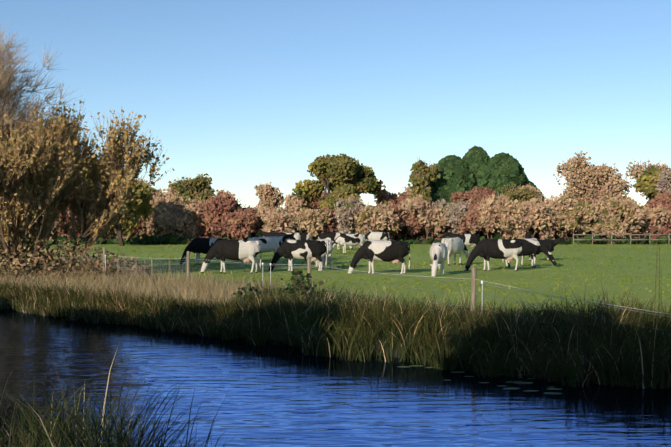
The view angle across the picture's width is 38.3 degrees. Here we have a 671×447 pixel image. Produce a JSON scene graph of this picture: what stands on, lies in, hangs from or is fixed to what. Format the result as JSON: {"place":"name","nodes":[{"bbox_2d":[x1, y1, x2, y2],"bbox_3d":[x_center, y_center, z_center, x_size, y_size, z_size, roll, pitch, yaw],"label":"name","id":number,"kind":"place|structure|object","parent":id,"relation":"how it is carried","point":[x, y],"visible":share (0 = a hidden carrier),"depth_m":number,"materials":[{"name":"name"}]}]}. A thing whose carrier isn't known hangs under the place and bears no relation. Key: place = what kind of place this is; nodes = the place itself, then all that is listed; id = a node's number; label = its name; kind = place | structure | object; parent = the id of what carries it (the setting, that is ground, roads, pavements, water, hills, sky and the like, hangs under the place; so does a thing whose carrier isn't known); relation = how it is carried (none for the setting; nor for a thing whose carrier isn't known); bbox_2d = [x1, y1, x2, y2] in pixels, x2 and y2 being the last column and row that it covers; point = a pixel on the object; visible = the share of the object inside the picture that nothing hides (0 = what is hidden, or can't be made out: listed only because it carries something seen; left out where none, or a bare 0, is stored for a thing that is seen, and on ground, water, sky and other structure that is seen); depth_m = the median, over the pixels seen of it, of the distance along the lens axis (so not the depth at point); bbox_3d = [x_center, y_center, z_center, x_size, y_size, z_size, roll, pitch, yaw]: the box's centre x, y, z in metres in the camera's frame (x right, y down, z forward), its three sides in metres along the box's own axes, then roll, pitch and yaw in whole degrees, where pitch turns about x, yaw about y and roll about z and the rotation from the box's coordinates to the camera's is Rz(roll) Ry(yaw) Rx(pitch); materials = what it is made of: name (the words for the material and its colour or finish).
{"place":"outdoors","nodes":[
{"label":"outdoors","id":0,"kind":"place"},
{"bbox_2d":[0,307,670,446],"bbox_3d":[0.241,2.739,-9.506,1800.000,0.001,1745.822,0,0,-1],"label":"river water","id":1,"kind":"structure","parent":0,"point":[281,395],"depth_m":15.13,"materials":[{"name":"blue liquid"}]},
{"bbox_2d":[398,365,561,393],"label":"lily pads","id":2,"kind":"object","parent":1,"relation":"on","point":[518,382],"visible":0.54,"depth_m":16.33,"materials":[{"name":"green plant"}]},
{"bbox_2d":[0,235,670,381],"bbox_3d":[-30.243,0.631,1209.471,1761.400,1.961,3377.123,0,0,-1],"label":"ground","id":3,"kind":"structure","parent":0,"point":[544,287],"depth_m":42.29,"materials":[{"name":"green plant"}]},
{"bbox_2d":[0,21,80,155],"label":"tall bare tree","id":4,"kind":"object","parent":3,"relation":"on","point":[8,102],"visible":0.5,"depth_m":37.33,"materials":[{"name":"brown plant"}]},
{"bbox_2d":[54,203,92,237],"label":"hedge shrub","id":5,"kind":"object","parent":3,"relation":"on","point":[63,231],"visible":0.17,"depth_m":98.73,"materials":[{"name":"brown plant"}]},
{"bbox_2d":[0,100,173,285],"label":"willow bush","id":6,"kind":"object","parent":3,"relation":"on","point":[43,177],"visible":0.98,"depth_m":37.81,"materials":[{"name":"brown plant"}]},
{"bbox_2d":[103,247,105,272],"bbox_3d":[-8.875,1.736,37.047,0.180,1.648,0.127,0,0,38],"label":"fence post","id":7,"kind":"object","parent":3,"relation":"on","point":[104,251],"visible":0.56,"depth_m":36.98,"materials":[{"name":"brown wood"}]},
{"bbox_2d":[42,254,170,279],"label":"fence posts","id":8,"kind":"object","parent":3,"relation":"on","point":[118,268],"visible":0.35,"depth_m":35.70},
{"bbox_2d":[79,160,155,245],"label":"oak tree","id":9,"kind":"object","parent":3,"relation":"on","point":[144,197],"visible":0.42,"depth_m":91.39,"materials":[{"name":"green plant"}]},
{"bbox_2d":[110,219,143,235],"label":"hedge shrub","id":10,"kind":"object","parent":3,"relation":"on","point":[137,229],"visible":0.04,"depth_m":101.23,"materials":[{"name":"brown plant"}]},
{"bbox_2d":[0,349,263,446],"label":"grass","id":11,"kind":"structure","parent":3,"relation":"on","point":[70,437],"depth_m":9.57,"materials":[{"name":"green plant"}]},
{"bbox_2d":[122,212,162,237],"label":"hedge shrub","id":12,"kind":"object","parent":3,"relation":"on","point":[147,225],"visible":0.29,"depth_m":101.12,"materials":[{"name":"brown plant"}]},
{"bbox_2d":[137,175,165,198],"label":"bush","id":13,"kind":"object","parent":3,"relation":"on","point":[157,192],"depth_m":128.83,"materials":[{"name":"brown plant"}]},
{"bbox_2d":[149,193,187,236],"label":"hedge shrub","id":14,"kind":"object","parent":3,"relation":"on","point":[165,208],"visible":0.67,"depth_m":100.44,"materials":[{"name":"brown plant"}]},
{"bbox_2d":[153,223,184,237],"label":"hedge shrub","id":15,"kind":"object","parent":3,"relation":"on","point":[176,234],"visible":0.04,"depth_m":101.07,"materials":[{"name":"brown plant"}]},
{"bbox_2d":[164,183,178,200],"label":"bush","id":16,"kind":"object","parent":3,"relation":"on","point":[168,193],"visible":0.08,"depth_m":127.55,"materials":[{"name":"brown plant"}]},
{"bbox_2d":[186,251,189,281],"bbox_3d":[-5.157,1.769,33.789,0.123,1.597,0.119,0,0,-1],"label":"fence post","id":17,"kind":"object","parent":3,"relation":"on","point":[188,262],"visible":0.6,"depth_m":33.74,"materials":[{"name":"brown wood"}]},
{"bbox_2d":[166,198,214,238],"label":"hedge shrub","id":18,"kind":"object","parent":3,"relation":"on","point":[187,211],"visible":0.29,"depth_m":99.14,"materials":[{"name":"brown plant"}]},
{"bbox_2d":[168,172,217,204],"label":"tree","id":19,"kind":"object","parent":3,"relation":"on","point":[194,188],"visible":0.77,"depth_m":124.09,"materials":[{"name":"green plant"}]},
{"bbox_2d":[180,238,226,264],"bbox_3d":[-7.062,1.490,51.982,2.629,1.474,0.793,0,0,-13],"label":"cow","id":20,"kind":"object","parent":3,"relation":"on","point":[197,246],"visible":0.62,"depth_m":51.70},
{"bbox_2d":[178,190,245,238],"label":"hedge shrub","id":21,"kind":"object","parent":3,"relation":"on","point":[215,208],"visible":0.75,"depth_m":98.63,"materials":[{"name":"brown plant"}]},
{"bbox_2d":[214,190,235,197],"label":"bush","id":22,"kind":"object","parent":3,"relation":"on","point":[223,191],"depth_m":124.24,"materials":[{"name":"brown plant"}]},
{"bbox_2d":[200,239,260,273],"bbox_3d":[-4.664,1.474,42.977,2.727,1.533,0.824,0,0,-1],"label":"cow","id":23,"kind":"object","parent":3,"relation":"on","point":[248,251],"visible":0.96,"depth_m":42.74},
{"bbox_2d":[213,207,258,239],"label":"hedge shrub","id":24,"kind":"object","parent":3,"relation":"on","point":[243,222],"visible":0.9,"depth_m":97.44,"materials":[{"name":"red plant"}]},
{"bbox_2d":[247,205,278,236],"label":"hedge shrub","id":25,"kind":"object","parent":3,"relation":"on","point":[262,213],"visible":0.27,"depth_m":99.76,"materials":[{"name":"brown plant"}]},
{"bbox_2d":[256,231,284,236],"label":"cow","id":26,"kind":"object","parent":3,"relation":"on","point":[268,234],"visible":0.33,"depth_m":81.82},
{"bbox_2d":[254,182,287,210],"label":"tree","id":27,"kind":"object","parent":3,"relation":"on","point":[269,196],"visible":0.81,"depth_m":131.38,"materials":[{"name":"brown plant"}]},
{"bbox_2d":[248,234,295,262],"bbox_3d":[-3.574,1.399,54.464,2.913,1.608,0.793,0,0,-16],"label":"cow","id":28,"kind":"object","parent":3,"relation":"on","point":[271,244],"visible":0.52,"depth_m":54.16},
{"bbox_2d":[259,204,301,232],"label":"hedge shrub","id":29,"kind":"object","parent":3,"relation":"on","point":[279,220],"visible":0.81,"depth_m":98.24,"materials":[{"name":"brown plant"}]},
{"bbox_2d":[275,233,299,239],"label":"cow","id":30,"kind":"object","parent":3,"relation":"on","point":[296,236],"visible":0.38,"depth_m":75.09},
{"bbox_2d":[268,240,326,271],"bbox_3d":[-1.740,1.501,44.545,2.709,1.519,0.816,0,0,-4],"label":"cow","id":31,"kind":"object","parent":3,"relation":"on","point":[313,250],"visible":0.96,"depth_m":44.31},
{"bbox_2d":[283,194,312,213],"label":"bush","id":32,"kind":"object","parent":3,"relation":"on","point":[294,204],"visible":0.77,"depth_m":128.28,"materials":[{"name":"brown plant"}]},
{"bbox_2d":[290,232,310,239],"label":"cow","id":33,"kind":"object","parent":3,"relation":"on","point":[304,236],"visible":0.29,"depth_m":79.92},
{"bbox_2d":[307,258,310,292],"bbox_3d":[-0.774,1.818,28.840,0.118,1.554,0.160,0,0,-22],"label":"fence post","id":34,"kind":"object","parent":3,"relation":"on","point":[308,265],"visible":0.46,"depth_m":28.80,"materials":[{"name":"brown wood"}]},
{"bbox_2d":[289,207,334,238],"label":"hedge shrub","id":35,"kind":"object","parent":3,"relation":"on","point":[310,221],"visible":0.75,"depth_m":99.37,"materials":[{"name":"brown plant"}]},
{"bbox_2d":[309,192,327,211],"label":"bush","id":36,"kind":"object","parent":3,"relation":"on","point":[315,206],"visible":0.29,"depth_m":133.42,"materials":[{"name":"brown plant"}]},
{"bbox_2d":[315,239,332,268],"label":"cow","id":37,"kind":"object","parent":3,"relation":"on","point":[329,247],"visible":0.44,"depth_m":46.63},
{"bbox_2d":[317,207,338,232],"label":"hedge shrub","id":38,"kind":"object","parent":3,"relation":"on","point":[334,223],"visible":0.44,"depth_m":100.59,"materials":[{"name":"brown plant"}]},
{"bbox_2d":[0,262,668,334],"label":"dry grass","id":39,"kind":"structure","parent":3,"relation":"on","point":[148,285],"depth_m":30.68,"materials":[{"name":"beige plant"}]},
{"bbox_2d":[0,270,670,389],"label":"reeds","id":40,"kind":"object","parent":3,"relation":"on","point":[611,341],"depth_m":19.84,"materials":[{"name":"green plant"}]},
{"bbox_2d":[0,255,670,348],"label":"fence wires","id":41,"kind":"object","parent":3,"relation":"on","point":[182,267],"visible":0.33,"depth_m":30.01,"materials":[{"name":"grey metal"}]},
{"bbox_2d":[318,232,352,249],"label":"cow","id":42,"kind":"object","parent":3,"relation":"on","point":[332,236],"visible":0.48,"depth_m":78.25},
{"bbox_2d":[292,153,385,210],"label":"oak tree","id":43,"kind":"object","parent":3,"relation":"on","point":[344,176],"visible":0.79,"depth_m":125.14,"materials":[{"name":"green plant"}]},
{"bbox_2d":[25,233,670,244],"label":"hedge","id":44,"kind":"object","parent":3,"relation":"on","point":[160,239],"visible":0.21,"depth_m":98.25,"materials":[{"name":"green plant"}]},
{"bbox_2d":[25,221,670,240],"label":"hedge thicket","id":45,"kind":"object","parent":3,"relation":"on","point":[416,235],"visible":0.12,"depth_m":101.85,"materials":[{"name":"brown plant"}]},
{"bbox_2d":[332,234,364,253],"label":"cow","id":46,"kind":"object","parent":3,"relation":"on","point":[356,240],"visible":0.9,"depth_m":69.36},
{"bbox_2d":[333,195,376,233],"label":"hedge shrub","id":47,"kind":"object","parent":3,"relation":"on","point":[346,214],"visible":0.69,"depth_m":97.70,"materials":[{"name":"brown plant"}]},
{"bbox_2d":[359,232,389,247],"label":"cow","id":48,"kind":"object","parent":3,"relation":"on","point":[382,236],"visible":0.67,"depth_m":81.78},
{"bbox_2d":[353,200,400,234],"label":"hedge shrub","id":49,"kind":"object","parent":3,"relation":"on","point":[382,217],"visible":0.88,"depth_m":96.94,"materials":[{"name":"brown plant"}]},
{"bbox_2d":[348,240,409,273],"bbox_3d":[1.917,1.505,42.543,2.762,1.548,0.832,0,0,-1],"label":"cow","id":50,"kind":"object","parent":3,"relation":"on","point":[393,252],"visible":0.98,"depth_m":42.30},
{"bbox_2d":[374,189,411,205],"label":"bush","id":51,"kind":"object","parent":3,"relation":"on","point":[387,196],"visible":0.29,"depth_m":130.42,"materials":[{"name":"brown plant"}]},
{"bbox_2d":[373,197,423,239],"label":"hedge shrub","id":52,"kind":"object","parent":3,"relation":"on","point":[413,225],"visible":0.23,"depth_m":99.67,"materials":[{"name":"brown plant"}]},
{"bbox_2d":[403,185,431,200],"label":"bush","id":53,"kind":"object","parent":3,"relation":"on","point":[408,189],"visible":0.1,"depth_m":131.27,"materials":[{"name":"brown plant"}]},
{"bbox_2d":[394,194,451,239],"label":"hedge shrub","id":54,"kind":"object","parent":3,"relation":"on","point":[428,215],"visible":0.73,"depth_m":99.53,"materials":[{"name":"brown plant"}]},
{"bbox_2d":[407,158,442,201],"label":"ash tree","id":55,"kind":"object","parent":3,"relation":"on","point":[422,175],"visible":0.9,"depth_m":130.65,"materials":[{"name":"green plant"}]},
{"bbox_2d":[429,242,447,276],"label":"cow","id":56,"kind":"object","parent":3,"relation":"on","point":[438,252],"visible":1,"depth_m":40.78},
{"bbox_2d":[426,155,476,206],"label":"conifer tree","id":57,"kind":"object","parent":3,"relation":"on","point":[456,173],"visible":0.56,"depth_m":133.35,"materials":[{"name":"green plant"}]},
{"bbox_2d":[431,198,476,233],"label":"hedge shrub","id":58,"kind":"object","parent":3,"relation":"on","point":[455,210],"visible":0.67,"depth_m":99.67,"materials":[{"name":"brown plant"}]},
{"bbox_2d":[441,237,469,265],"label":"cow","id":59,"kind":"object","parent":3,"relation":"on","point":[455,246],"visible":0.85,"depth_m":51.09},
{"bbox_2d":[441,232,479,253],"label":"cow","id":60,"kind":"object","parent":3,"relation":"on","point":[471,240],"visible":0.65,"depth_m":69.50},
{"bbox_2d":[450,186,496,205],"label":"bare tree","id":61,"kind":"object","parent":3,"relation":"on","point":[476,195],"visible":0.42,"depth_m":130.03,"materials":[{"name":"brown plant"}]},
{"bbox_2d":[471,267,475,312],"bbox_3d":[3.129,1.807,21.955,0.121,1.629,0.155,0,0,-37],"label":"fence post","id":62,"kind":"object","parent":3,"relation":"on","point":[473,284],"visible":0.54,"depth_m":21.90,"materials":[{"name":"brown wood"}]},
{"bbox_2d":[462,145,490,190],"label":"conifer tree","id":63,"kind":"object","parent":3,"relation":"on","point":[476,158],"visible":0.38,"depth_m":135.87,"materials":[{"name":"green plant"}]},
{"bbox_2d":[455,200,498,237],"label":"hedge shrub","id":64,"kind":"object","parent":3,"relation":"on","point":[471,215],"visible":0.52,"depth_m":98.57,"materials":[{"name":"brown plant"}]},
{"bbox_2d":[464,239,522,270],"bbox_3d":[7.411,1.483,45.182,2.762,1.548,0.832,0,0,-2],"label":"cow","id":65,"kind":"object","parent":3,"relation":"on","point":[506,249],"visible":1,"depth_m":44.95},
{"bbox_2d":[466,191,528,238],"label":"hedge shrub","id":66,"kind":"object","parent":3,"relation":"on","point":[502,208],"visible":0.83,"depth_m":97.79,"materials":[{"name":"brown plant"}]},
{"bbox_2d":[486,152,528,196],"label":"conifer tree","id":67,"kind":"object","parent":3,"relation":"on","point":[505,169],"visible":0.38,"depth_m":134.44,"materials":[{"name":"green plant"}]},
{"bbox_2d":[498,184,542,203],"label":"bare tree","id":68,"kind":"object","parent":3,"relation":"on","point":[514,193],"visible":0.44,"depth_m":126.11,"materials":[{"name":"green plant"}]},
{"bbox_2d":[492,196,557,238],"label":"hedge shrub","id":69,"kind":"object","parent":3,"relation":"on","point":[536,213],"visible":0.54,"depth_m":98.25,"materials":[{"name":"brown plant"}]},
{"bbox_2d":[502,238,556,266],"bbox_3d":[9.772,1.483,48.814,2.786,1.474,0.793,0,0,-9],"label":"cow","id":70,"kind":"object","parent":3,"relation":"on","point":[533,247],"visible":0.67,"depth_m":48.63},
{"bbox_2d":[517,183,546,201],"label":"bare tree","id":71,"kind":"object","parent":3,"relation":"on","point":[535,191],"visible":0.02,"depth_m":134.28,"materials":[{"name":"brown plant"}]},
{"bbox_2d":[527,180,543,198],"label":"conifer tree","id":72,"kind":"object","parent":3,"relation":"on","point":[530,182],"visible":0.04,"depth_m":136.47,"materials":[{"name":"green plant"}]},
{"bbox_2d":[523,204,566,239],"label":"hedge shrub","id":73,"kind":"object","parent":3,"relation":"on","point":[546,232],"visible":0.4,"depth_m":99.62,"materials":[{"name":"brown plant"}]},
{"bbox_2d":[526,238,567,260],"bbox_3d":[12.441,1.517,57.011,2.459,1.372,0.674,0,0,-1],"label":"cow","id":74,"kind":"object","parent":3,"relation":"on","point":[550,244],"visible":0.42,"depth_m":56.83},
{"bbox_2d":[544,195,575,238],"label":"hedge shrub","id":75,"kind":"object","parent":3,"relation":"on","point":[560,201],"visible":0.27,"depth_m":100.14,"materials":[{"name":"brown plant"}]},
{"bbox_2d":[552,201,598,239],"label":"hedge shrub","id":76,"kind":"object","parent":3,"relation":"on","point":[585,213],"visible":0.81,"depth_m":99.40,"materials":[{"name":"brown plant"}]},
{"bbox_2d":[553,150,607,205],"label":"bare tree","id":77,"kind":"object","parent":3,"relation":"on","point":[580,179],"visible":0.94,"depth_m":123.34,"materials":[{"name":"brown plant"}]},
{"bbox_2d":[574,199,630,240],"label":"hedge shrub","id":78,"kind":"object","parent":3,"relation":"on","point":[606,222],"visible":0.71,"depth_m":99.76,"materials":[{"name":"brown plant"}]},
{"bbox_2d":[591,162,629,238],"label":"bare tree","id":79,"kind":"object","parent":3,"relation":"on","point":[611,185],"visible":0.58,"depth_m":122.07,"materials":[{"name":"brown plant"}]},
{"bbox_2d":[598,163,632,200],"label":"bare tree","id":80,"kind":"object","parent":3,"relation":"on","point":[626,186],"visible":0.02,"depth_m":131.77,"materials":[{"name":"brown plant"}]},
{"bbox_2d":[600,195,642,237],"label":"hedge shrub","id":81,"kind":"object","parent":3,"relation":"on","point":[623,207],"visible":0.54,"depth_m":100.43,"materials":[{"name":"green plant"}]},
{"bbox_2d":[573,233,670,244],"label":"fence rails","id":82,"kind":"object","parent":3,"relation":"on","point":[630,234],"visible":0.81,"depth_m":96.43,"materials":[{"name":"brown wood"}]},
{"bbox_2d":[622,204,670,238],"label":"hedge shrub","id":83,"kind":"object","parent":3,"relation":"on","point":[653,216],"visible":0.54,"depth_m":101.89,"materials":[{"name":"brown plant"}]},
{"bbox_2d":[625,159,667,200],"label":"bare tree","id":84,"kind":"object","parent":3,"relation":"on","point":[637,170],"visible":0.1,"depth_m":134.20,"materials":[{"name":"brown plant"}]},
{"bbox_2d":[633,166,663,206],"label":"yellow tree","id":85,"kind":"object","parent":3,"relation":"on","point":[646,183],"visible":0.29,"depth_m":128.53,"materials":[{"name":"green plant"}]},
{"bbox_2d":[643,189,670,233],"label":"hedge shrub","id":86,"kind":"object","parent":3,"relation":"on","point":[664,199],"visible":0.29,"depth_m":102.51,"materials":[{"name":"brown plant"}]},
{"bbox_2d":[654,242,661,325],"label":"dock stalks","id":87,"kind":"object","parent":3,"relation":"on","point":[659,284],"visible":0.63,"depth_m":19.03,"materials":[{"name":"brown plant"}]},
{"bbox_2d":[653,168,670,195],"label":"bare tree","id":88,"kind":"object","parent":3,"relation":"on","point":[664,182],"visible":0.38,"depth_m":124.93,"materials":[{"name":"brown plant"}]},
{"bbox_2d":[0,0,670,212],"label":"sky","id":89,"kind":"structure","parent":0,"point":[243,94],"materials":[{"name":"blue"}]},
{"bbox_2d":[25,252,667,313],"bbox_3d":[-1.462,1.890,27.430,2.891,1.358,43.676,0,0,-40],"label":"fence top","id":90,"kind":"object","parent":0,"point":[424,276],"visible":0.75,"depth_m":22.95,"materials":[{"name":"grey metal"}]}
]}

